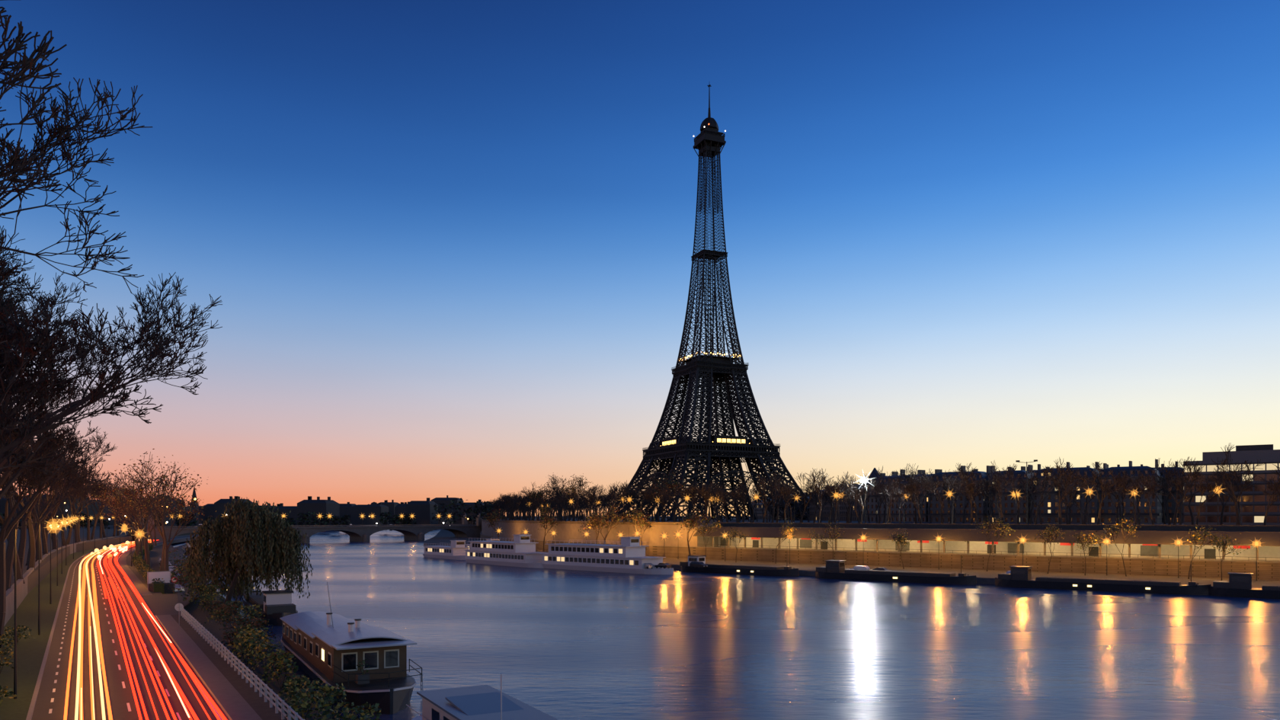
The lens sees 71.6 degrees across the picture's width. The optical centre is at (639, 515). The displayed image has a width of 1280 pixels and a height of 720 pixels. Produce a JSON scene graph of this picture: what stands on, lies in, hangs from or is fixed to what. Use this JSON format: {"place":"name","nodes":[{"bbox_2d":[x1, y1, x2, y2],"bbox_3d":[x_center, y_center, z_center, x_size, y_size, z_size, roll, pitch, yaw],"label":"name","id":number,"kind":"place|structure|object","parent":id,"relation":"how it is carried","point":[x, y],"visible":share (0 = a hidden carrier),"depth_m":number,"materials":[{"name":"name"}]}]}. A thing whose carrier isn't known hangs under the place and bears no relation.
{"place":"outdoors","nodes":[
{"label":"outdoors","id":0,"kind":"place"},
{"bbox_2d":[3,528,208,625],"bbox_3d":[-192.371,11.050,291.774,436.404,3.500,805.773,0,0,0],"label":"embankment wall","id":1,"kind":"structure","parent":0,"point":[30,577],"depth_m":232.63,"materials":[{"name":"stone"}]},
{"bbox_2d":[0,424,76,590],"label":"plane tree","id":2,"kind":"object","parent":1,"relation":"on","point":[10,554],"visible":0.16,"depth_m":114.44,"materials":[{"name":"brown plant"}]},
{"bbox_2d":[0,360,123,499],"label":"plane tree","id":3,"kind":"object","parent":1,"relation":"on","point":[16,433],"visible":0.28,"depth_m":80.37,"materials":[{"name":"brown plant"}]},
{"bbox_2d":[3,294,123,383],"bbox_3d":[-45.938,-3.688,60.145,18.879,27.377,14.914,0,0,-42],"label":"plane tree","id":4,"kind":"object","parent":1,"relation":"on","point":[71,369],"visible":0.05,"depth_m":62.51,"materials":[{"name":"black plant"}]},
{"bbox_2d":[0,409,139,583],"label":"plane trees","id":5,"kind":"object","parent":1,"relation":"on","point":[73,484],"visible":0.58,"depth_m":188.83,"materials":[{"name":"brown plant"}]},
{"bbox_2d":[0,278,144,421],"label":"plane tree","id":6,"kind":"object","parent":1,"relation":"on","point":[66,322],"visible":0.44,"depth_m":41.84,"materials":[{"name":"black plant"}]},
{"bbox_2d":[0,39,152,293],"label":"plane tree","id":7,"kind":"object","parent":1,"relation":"on","point":[15,161],"visible":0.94,"depth_m":25.09,"materials":[{"name":"brown plant"}]},
{"bbox_2d":[31,533,227,719],"bbox_3d":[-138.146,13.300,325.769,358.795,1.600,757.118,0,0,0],"label":"road","id":8,"kind":"structure","parent":0,"point":[158,603],"depth_m":76.05,"materials":[{"name":"asphalt"}]},
{"bbox_2d":[90,539,151,558],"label":"distant traffic glow","id":9,"kind":"object","parent":8,"relation":"on","point":[111,546],"visible":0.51,"depth_m":307.61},
{"bbox_2d":[48,546,222,719],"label":"road markings","id":10,"kind":"object","parent":8,"relation":"on","point":[123,686],"visible":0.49,"depth_m":70.16,"materials":[{"name":"white paint"}]},
{"bbox_2d":[63,539,227,719],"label":"light trails","id":11,"kind":"object","parent":8,"relation":"on","point":[81,596],"visible":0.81,"depth_m":76.45,"materials":[{"name":"red"}]},
{"bbox_2d":[131,543,165,594],"bbox_3d":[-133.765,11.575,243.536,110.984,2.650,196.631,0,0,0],"label":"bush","id":12,"kind":"object","parent":8,"relation":"on","point":[141,566],"visible":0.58,"depth_m":182.18,"materials":[{"name":"green plant"}]},
{"bbox_2d":[88,476,139,555],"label":"autumn tree","id":13,"kind":"object","parent":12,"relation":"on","point":[137,551],"visible":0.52,"depth_m":238.05,"materials":[{"name":"brown plant"}]},
{"bbox_2d":[96,467,168,566],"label":"autumn tree","id":14,"kind":"object","parent":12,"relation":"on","point":[145,539],"visible":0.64,"depth_m":194.14,"materials":[{"name":"brown plant"}]},
{"bbox_2d":[108,483,190,559],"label":"autumn tree","id":15,"kind":"object","parent":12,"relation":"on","point":[140,539],"visible":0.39,"depth_m":262.13,"materials":[{"name":"brown plant"}]},
{"bbox_2d":[25,534,262,719],"bbox_3d":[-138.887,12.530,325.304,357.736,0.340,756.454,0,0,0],"label":"pavement","id":16,"kind":"structure","parent":0,"point":[230,701],"depth_m":72.60,"materials":[{"name":"grey concrete"}]},
{"bbox_2d":[13,516,150,698],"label":"expressway lamps","id":17,"kind":"object","parent":16,"relation":"on","point":[15,637],"visible":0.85,"depth_m":92.24,"materials":[{"name":"grey"}]},
{"bbox_2d":[0,534,287,719],"bbox_3d":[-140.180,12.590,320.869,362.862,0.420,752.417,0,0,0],"label":"verge grass","id":18,"kind":"structure","parent":16,"relation":"on","point":[30,651],"depth_m":80.35,"materials":[{"name":"plant"}]},
{"bbox_2d":[0,625,35,705],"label":"verge bushes","id":19,"kind":"object","parent":18,"relation":"on","point":[4,637],"visible":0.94,"depth_m":77.47,"materials":[{"name":"green plant"}]},
{"bbox_2d":[0,0,67,125],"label":"plane tree","id":20,"kind":"object","parent":18,"relation":"on","point":[30,62],"visible":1,"depth_m":17.43,"materials":[{"name":"black plant"}]},
{"bbox_2d":[0,252,92,378],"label":"plane tree","id":21,"kind":"object","parent":18,"relation":"on","point":[57,289],"visible":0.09,"depth_m":53.50,"materials":[{"name":"black plant"}]},
{"bbox_2d":[0,428,118,646],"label":"plane tree","id":22,"kind":"object","parent":18,"relation":"on","point":[7,527],"visible":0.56,"depth_m":84.76,"materials":[{"name":"brown plant"}]},
{"bbox_2d":[0,229,163,473],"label":"plane tree","id":23,"kind":"object","parent":18,"relation":"on","point":[41,364],"visible":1,"depth_m":31.69,"materials":[{"name":"brown plant"}]},
{"bbox_2d":[0,225,222,467],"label":"plane tree","id":24,"kind":"object","parent":18,"relation":"on","point":[156,349],"visible":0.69,"depth_m":43.25,"materials":[{"name":"brown plant"}]},
{"bbox_2d":[180,608,305,719],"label":"roadside fence","id":25,"kind":"object","parent":18,"relation":"on","point":[198,627],"visible":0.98,"depth_m":67.25,"materials":[{"name":"metal"}]},
{"bbox_2d":[0,524,342,719],"bbox_3d":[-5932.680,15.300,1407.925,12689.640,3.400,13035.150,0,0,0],"label":"ground","id":26,"kind":"structure","parent":0,"point":[212,628],"depth_m":104.58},
{"bbox_2d":[102,482,184,561],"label":"autumn tree","id":27,"kind":"object","parent":26,"relation":"on","point":[125,510],"visible":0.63,"depth_m":213.53,"materials":[{"name":"brown plant"}]},
{"bbox_2d":[147,570,175,594],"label":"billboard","id":28,"kind":"object","parent":26,"relation":"on","point":[165,575],"visible":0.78,"depth_m":148.95,"materials":[{"name":"white"}]},
{"bbox_2d":[118,448,207,571],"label":"autumn tree","id":29,"kind":"object","parent":26,"relation":"on","point":[162,559],"visible":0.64,"depth_m":174.57,"materials":[{"name":"brown plant"}]},
{"bbox_2d":[112,460,216,583],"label":"autumn tree","id":30,"kind":"object","parent":26,"relation":"on","point":[182,513],"visible":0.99,"depth_m":152.10,"materials":[{"name":"brown plant"}]},
{"bbox_2d":[180,496,313,610],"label":"weeping willow","id":31,"kind":"object","parent":26,"relation":"on","point":[255,539],"visible":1,"depth_m":131.59,"materials":[{"name":"green plant"}]},
{"bbox_2d":[158,547,381,719],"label":"bank shrubs","id":32,"kind":"object","parent":26,"relation":"on","point":[249,626],"visible":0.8,"depth_m":72.58,"materials":[{"name":"green plant"}]},
{"bbox_2d":[146,541,209,614],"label":"slip road","id":33,"kind":"structure","parent":0,"point":[174,599],"depth_m":154.88,"materials":[{"name":"asphalt"}]},
{"bbox_2d":[0,486,495,527],"bbox_3d":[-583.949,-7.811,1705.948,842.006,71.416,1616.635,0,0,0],"label":"treeline","id":34,"kind":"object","parent":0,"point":[421,511],"depth_m":1095.94,"materials":[{"name":"plant"}]},
{"bbox_2d":[0,0,1279,515],"label":"sky","id":35,"kind":"structure","parent":0,"point":[446,246],"materials":[{"name":"blue"}]},
{"bbox_2d":[170,524,1279,719],"bbox_3d":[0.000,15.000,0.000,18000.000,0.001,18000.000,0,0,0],"label":"water","id":36,"kind":"structure","parent":0,"point":[577,644],"depth_m":104.96,"materials":[{"name":"blue liquid"}]},
{"bbox_2d":[242,587,297,626],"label":"barge","id":37,"kind":"object","parent":36,"relation":"on","point":[275,606],"visible":0.81,"depth_m":123.58,"materials":[{"name":"grey"}]},
{"bbox_2d":[279,582,422,714],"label":"houseboat","id":38,"kind":"object","parent":36,"relation":"in","point":[363,663],"visible":0.97,"depth_m":73.58,"materials":[{"name":"brown"}]},
{"bbox_2d":[422,540,470,559],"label":"tour boat","id":39,"kind":"object","parent":36,"relation":"on","point":[454,550],"visible":0.89,"depth_m":307.07,"materials":[{"name":"grey"}]},
{"bbox_2d":[406,674,558,719],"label":"boat","id":40,"kind":"object","parent":36,"relation":"in","point":[481,702],"visible":1,"depth_m":53.74,"materials":[{"name":"grey"}]},
{"bbox_2d":[464,534,548,568],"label":"tour boat","id":41,"kind":"object","parent":36,"relation":"on","point":[520,551],"visible":0.93,"depth_m":265.78,"materials":[{"name":"grey"}]},
{"bbox_2d":[541,527,673,574],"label":"tour boat","id":42,"kind":"object","parent":36,"relation":"on","point":[627,555],"visible":0.96,"depth_m":237.59,"materials":[{"name":"grey"}]},
{"bbox_2d":[679,555,798,576],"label":"barge","id":43,"kind":"object","parent":36,"relation":"on","point":[755,570],"visible":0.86,"depth_m":226.90,"materials":[{"name":"grey"}]},
{"bbox_2d":[815,555,976,585],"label":"barge","id":44,"kind":"object","parent":36,"relation":"on","point":[833,569],"visible":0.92,"depth_m":202.19,"materials":[{"name":"black metal"}]},
{"bbox_2d":[995,560,1211,595],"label":"barge","id":45,"kind":"object","parent":36,"relation":"on","point":[1019,577],"visible":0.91,"depth_m":177.32,"materials":[{"name":"black metal"}]},
{"bbox_2d":[1208,572,1279,598],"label":"barge","id":46,"kind":"object","parent":36,"relation":"on","point":[1238,585],"visible":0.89,"depth_m":163.36,"materials":[{"name":"black metal"}]},
{"bbox_2d":[496,515,1183,524],"bbox_3d":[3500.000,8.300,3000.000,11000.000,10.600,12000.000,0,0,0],"label":"upper quay bank","id":47,"kind":"structure","parent":0,"point":[734,520],"depth_m":411.20,"materials":[{"name":"stone"}]},
{"bbox_2d":[496,492,521,520],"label":"street trees","id":48,"kind":"object","parent":47,"relation":"on","point":[507,496],"visible":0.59,"depth_m":503.96,"materials":[{"name":"brown plant"}]},
{"bbox_2d":[502,482,555,520],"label":"street trees","id":49,"kind":"object","parent":47,"relation":"on","point":[519,499],"visible":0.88,"depth_m":430.42,"materials":[{"name":"brown plant"}]},
{"bbox_2d":[519,478,569,521],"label":"street trees","id":50,"kind":"object","parent":47,"relation":"on","point":[552,495],"visible":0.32,"depth_m":449.09,"materials":[{"name":"brown plant"}]},
{"bbox_2d":[543,472,569,521],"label":"tree","id":51,"kind":"object","parent":47,"relation":"on","point":[553,483],"visible":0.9,"depth_m":426.14,"materials":[{"name":"brown plant"}]},
{"bbox_2d":[559,473,591,521],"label":"tree","id":52,"kind":"object","parent":47,"relation":"on","point":[580,488],"visible":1,"depth_m":348.65,"materials":[{"name":"brown plant"}]},
{"bbox_2d":[535,480,630,521],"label":"street trees","id":53,"kind":"object","parent":47,"relation":"on","point":[593,496],"visible":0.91,"depth_m":352.81,"materials":[{"name":"brown plant"}]},
{"bbox_2d":[553,476,663,521],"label":"street trees","id":54,"kind":"object","parent":47,"relation":"on","point":[604,501],"visible":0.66,"depth_m":369.94,"materials":[{"name":"brown plant"}]},
{"bbox_2d":[578,480,657,521],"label":"street trees","id":55,"kind":"object","parent":47,"relation":"on","point":[614,501],"visible":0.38,"depth_m":400.23,"materials":[{"name":"brown plant"}]},
{"bbox_2d":[44,470,1263,550],"bbox_3d":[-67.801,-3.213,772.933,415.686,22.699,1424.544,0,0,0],"label":"street lamps","id":56,"kind":"object","parent":47,"relation":"on","point":[54,526],"visible":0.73,"depth_m":238.57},
{"bbox_2d":[649,469,693,521],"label":"tree","id":57,"kind":"object","parent":47,"relation":"on","point":[673,484],"visible":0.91,"depth_m":318.08,"materials":[{"name":"brown plant"}]},
{"bbox_2d":[627,477,740,522],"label":"street trees","id":58,"kind":"object","parent":47,"relation":"on","point":[723,488],"visible":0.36,"depth_m":383.19,"materials":[{"name":"brown plant"}]},
{"bbox_2d":[656,484,737,521],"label":"street trees","id":59,"kind":"object","parent":47,"relation":"on","point":[693,504],"visible":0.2,"depth_m":450.87,"materials":[{"name":"brown plant"}]},
{"bbox_2d":[604,84,809,520],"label":"eiffel tower","id":60,"kind":"structure","parent":47,"relation":"on","point":[716,450],"depth_m":631.30,"materials":[{"name":"black metal"}]},
{"bbox_2d":[640,477,794,523],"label":"street trees","id":61,"kind":"object","parent":47,"relation":"on","point":[779,499],"visible":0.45,"depth_m":325.56,"materials":[{"name":"brown plant"}]},
{"bbox_2d":[695,487,754,521],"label":"street trees","id":62,"kind":"object","parent":47,"relation":"on","point":[729,507],"visible":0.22,"depth_m":492.66,"materials":[{"name":"brown plant"}]},
{"bbox_2d":[643,467,834,524],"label":"street trees","id":63,"kind":"object","parent":47,"relation":"on","point":[760,485],"visible":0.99,"depth_m":288.17,"materials":[{"name":"brown plant"}]},
{"bbox_2d":[639,468,851,522],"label":"street trees","id":64,"kind":"object","parent":47,"relation":"on","point":[772,480],"visible":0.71,"depth_m":301.92,"materials":[{"name":"brown plant"}]},
{"bbox_2d":[751,495,809,519],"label":"haussmann block","id":65,"kind":"structure","parent":47,"relation":"on","point":[759,513],"depth_m":742.96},
{"bbox_2d":[734,481,869,523],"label":"street trees","id":66,"kind":"object","parent":47,"relation":"on","point":[801,492],"visible":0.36,"depth_m":371.12,"materials":[{"name":"brown plant"}]},
{"bbox_2d":[746,482,862,522],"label":"street trees","id":67,"kind":"object","parent":47,"relation":"on","point":[801,500],"visible":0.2,"depth_m":418.90,"materials":[{"name":"brown plant"}]},
{"bbox_2d":[808,483,867,521],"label":"building","id":68,"kind":"structure","parent":47,"relation":"on","point":[842,509],"depth_m":544.96,"materials":[{"name":"stone"}]},
{"bbox_2d":[747,472,964,523],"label":"street trees","id":69,"kind":"object","parent":47,"relation":"on","point":[904,475],"visible":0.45,"depth_m":319.93,"materials":[{"name":"brown plant"}]},
{"bbox_2d":[571,491,1218,524],"bbox_3d":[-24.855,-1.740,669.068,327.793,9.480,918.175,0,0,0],"label":"street lamps","id":70,"kind":"object","parent":47,"relation":"on","point":[947,520],"visible":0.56,"depth_m":255.39,"materials":[{"name":"grey"}]},
{"bbox_2d":[866,467,942,521],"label":"building","id":71,"kind":"structure","parent":47,"relation":"on","point":[872,505],"depth_m":439.05,"materials":[{"name":"stone"}]},
{"bbox_2d":[820,460,1088,524],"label":"street trees","id":72,"kind":"object","parent":47,"relation":"on","point":[1046,478],"visible":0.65,"depth_m":273.69,"materials":[{"name":"brown plant"}]},
{"bbox_2d":[926,465,991,522],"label":"building","id":73,"kind":"structure","parent":47,"relation":"on","point":[936,509],"depth_m":402.39,"materials":[{"name":"stone"}]},
{"bbox_2d":[857,475,1083,523],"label":"street trees","id":74,"kind":"object","parent":47,"relation":"on","point":[964,516],"visible":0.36,"depth_m":359.51,"materials":[{"name":"brown plant"}]},
{"bbox_2d":[837,457,1167,524],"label":"street trees","id":75,"kind":"object","parent":47,"relation":"on","point":[910,489],"visible":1,"depth_m":236.43,"materials":[{"name":"brown plant"}]},
{"bbox_2d":[986,464,1033,522],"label":"building","id":76,"kind":"structure","parent":47,"relation":"on","point":[1008,504],"depth_m":392.06,"materials":[{"name":"stone"}]},
{"bbox_2d":[833,456,1203,524],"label":"street trees","id":77,"kind":"object","parent":47,"relation":"on","point":[1032,479],"visible":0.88,"depth_m":246.32,"materials":[{"name":"brown plant"}]},
{"bbox_2d":[872,465,1187,524],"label":"street trees","id":78,"kind":"object","parent":47,"relation":"on","point":[1111,490],"visible":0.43,"depth_m":310.00,"materials":[{"name":"brown plant"}]},
{"bbox_2d":[1030,461,1100,523],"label":"building","id":79,"kind":"structure","parent":47,"relation":"on","point":[1049,509],"depth_m":369.11,"materials":[{"name":"stone"}]},
{"bbox_2d":[973,457,1257,524],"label":"street trees","id":80,"kind":"object","parent":47,"relation":"on","point":[1140,478],"visible":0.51,"depth_m":272.06,"materials":[{"name":"brown plant"}]},
{"bbox_2d":[1099,459,1163,523],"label":"building","id":81,"kind":"structure","parent":47,"relation":"on","point":[1108,510],"depth_m":359.65,"materials":[{"name":"stone"}]},
{"bbox_2d":[1100,478,1180,524],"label":"street trees","id":82,"kind":"object","parent":47,"relation":"on","point":[1163,510],"visible":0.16,"depth_m":318.77,"materials":[{"name":"brown plant"}]},
{"bbox_2d":[1160,460,1183,523],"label":"building","id":83,"kind":"structure","parent":47,"relation":"on","point":[1171,503],"depth_m":367.78,"materials":[{"name":"stone"}]},
{"bbox_2d":[1113,459,1266,524],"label":"street trees","id":84,"kind":"object","parent":47,"relation":"on","point":[1182,485],"visible":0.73,"depth_m":236.61,"materials":[{"name":"brown plant"}]},
{"bbox_2d":[1182,444,1279,524],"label":"building","id":85,"kind":"structure","parent":47,"relation":"on","point":[1253,502],"depth_m":284.78,"materials":[{"name":"grey"}]},
{"bbox_2d":[1193,467,1279,524],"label":"street trees","id":86,"kind":"object","parent":47,"relation":"on","point":[1208,485],"visible":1,"depth_m":207.57,"materials":[{"name":"brown plant"}]},
{"bbox_2d":[1201,469,1279,524],"bbox_3d":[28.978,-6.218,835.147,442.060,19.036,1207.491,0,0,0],"label":"street trees","id":87,"kind":"object","parent":47,"relation":"on","point":[1221,515],"visible":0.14,"depth_m":276.91,"materials":[{"name":"brown plant"}]},
{"bbox_2d":[1203,442,1279,524],"bbox_3d":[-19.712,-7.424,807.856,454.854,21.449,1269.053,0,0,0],"label":"street trees","id":88,"kind":"object","parent":47,"relation":"on","point":[1237,513],"visible":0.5,"depth_m":219.16,"materials":[{"name":"brown plant"}]},
{"bbox_2d":[423,529,1279,588],"bbox_3d":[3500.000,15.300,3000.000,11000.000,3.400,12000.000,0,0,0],"label":"quay","id":89,"kind":"structure","parent":0,"point":[983,577],"depth_m":219.28,"materials":[{"name":"stone"}]},
{"bbox_2d":[0,497,504,531],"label":"buildings","id":90,"kind":"structure","parent":89,"relation":"on","point":[337,520],"depth_m":768.47,"materials":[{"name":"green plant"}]},
{"bbox_2d":[127,513,482,543],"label":"bridge","id":91,"kind":"structure","parent":89,"relation":"on","point":[364,533],"depth_m":515.76,"materials":[{"name":"stone"}]},
{"bbox_2d":[480,505,505,538],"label":"bank tree","id":92,"kind":"object","parent":89,"relation":"on","point":[491,520],"visible":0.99,"depth_m":392.96,"materials":[{"name":"brown plant"}]},
{"bbox_2d":[530,499,559,551],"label":"tree","id":93,"kind":"object","parent":89,"relation":"on","point":[544,516],"visible":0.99,"depth_m":340.12,"materials":[{"name":"brown plant"}]},
{"bbox_2d":[579,506,607,543],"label":"tree","id":94,"kind":"object","parent":89,"relation":"on","point":[593,523],"visible":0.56,"depth_m":310.71,"materials":[{"name":"brown plant"}]},
{"bbox_2d":[578,499,633,544],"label":"tree","id":95,"kind":"object","parent":89,"relation":"on","point":[613,514],"visible":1,"depth_m":298.64,"materials":[{"name":"brown plant"}]},
{"bbox_2d":[622,503,654,545],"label":"tree","id":96,"kind":"object","parent":89,"relation":"on","point":[638,516],"visible":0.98,"depth_m":293.60,"materials":[{"name":"brown plant"}]},
{"bbox_2d":[673,508,713,555],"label":"tree","id":97,"kind":"object","parent":89,"relation":"on","point":[692,522],"visible":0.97,"depth_m":274.92,"materials":[{"name":"brown plant"}]},
{"bbox_2d":[809,520,845,559],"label":"quay tree","id":98,"kind":"object","parent":89,"relation":"on","point":[824,541],"visible":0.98,"depth_m":238.00,"materials":[{"name":"brown plant"}]},
{"bbox_2d":[472,518,1279,579],"bbox_3d":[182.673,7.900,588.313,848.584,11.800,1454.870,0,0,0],"label":"quay wall","id":99,"kind":"structure","parent":89,"relation":"on","point":[672,545],"depth_m":245.70,"materials":[{"name":"stone"}]},
{"bbox_2d":[692,522,1279,561],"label":"riverside station","id":100,"kind":"object","parent":89,"relation":"on","point":[1153,541],"visible":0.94,"depth_m":225.81,"materials":[{"name":"concrete"}]},
{"bbox_2d":[969,514,1016,571],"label":"quay tree","id":101,"kind":"object","parent":89,"relation":"on","point":[993,528],"visible":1,"depth_m":217.80,"materials":[{"name":"brown plant"}]},
{"bbox_2d":[1034,521,1070,573],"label":"quay tree","id":102,"kind":"object","parent":89,"relation":"on","point":[1051,532],"visible":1,"depth_m":207.42,"materials":[{"name":"brown plant"}]},
{"bbox_2d":[1068,529,1104,575],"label":"quay tree","id":103,"kind":"object","parent":89,"relation":"on","point":[1086,539],"visible":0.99,"depth_m":204.12,"materials":[{"name":"brown plant"}]},
{"bbox_2d":[1095,514,1145,576],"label":"quay tree","id":104,"kind":"object","parent":89,"relation":"on","point":[1118,532],"visible":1,"depth_m":200.12,"materials":[{"name":"brown plant"}]},
{"bbox_2d":[1185,524,1224,579],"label":"quay tree","id":105,"kind":"object","parent":89,"relation":"on","point":[1194,537],"visible":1,"depth_m":189.27,"materials":[{"name":"brown plant"}]},
{"bbox_2d":[1206,529,1248,580],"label":"quay tree","id":106,"kind":"object","parent":89,"relation":"on","point":[1223,544],"visible":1,"depth_m":186.15,"materials":[{"name":"brown plant"}]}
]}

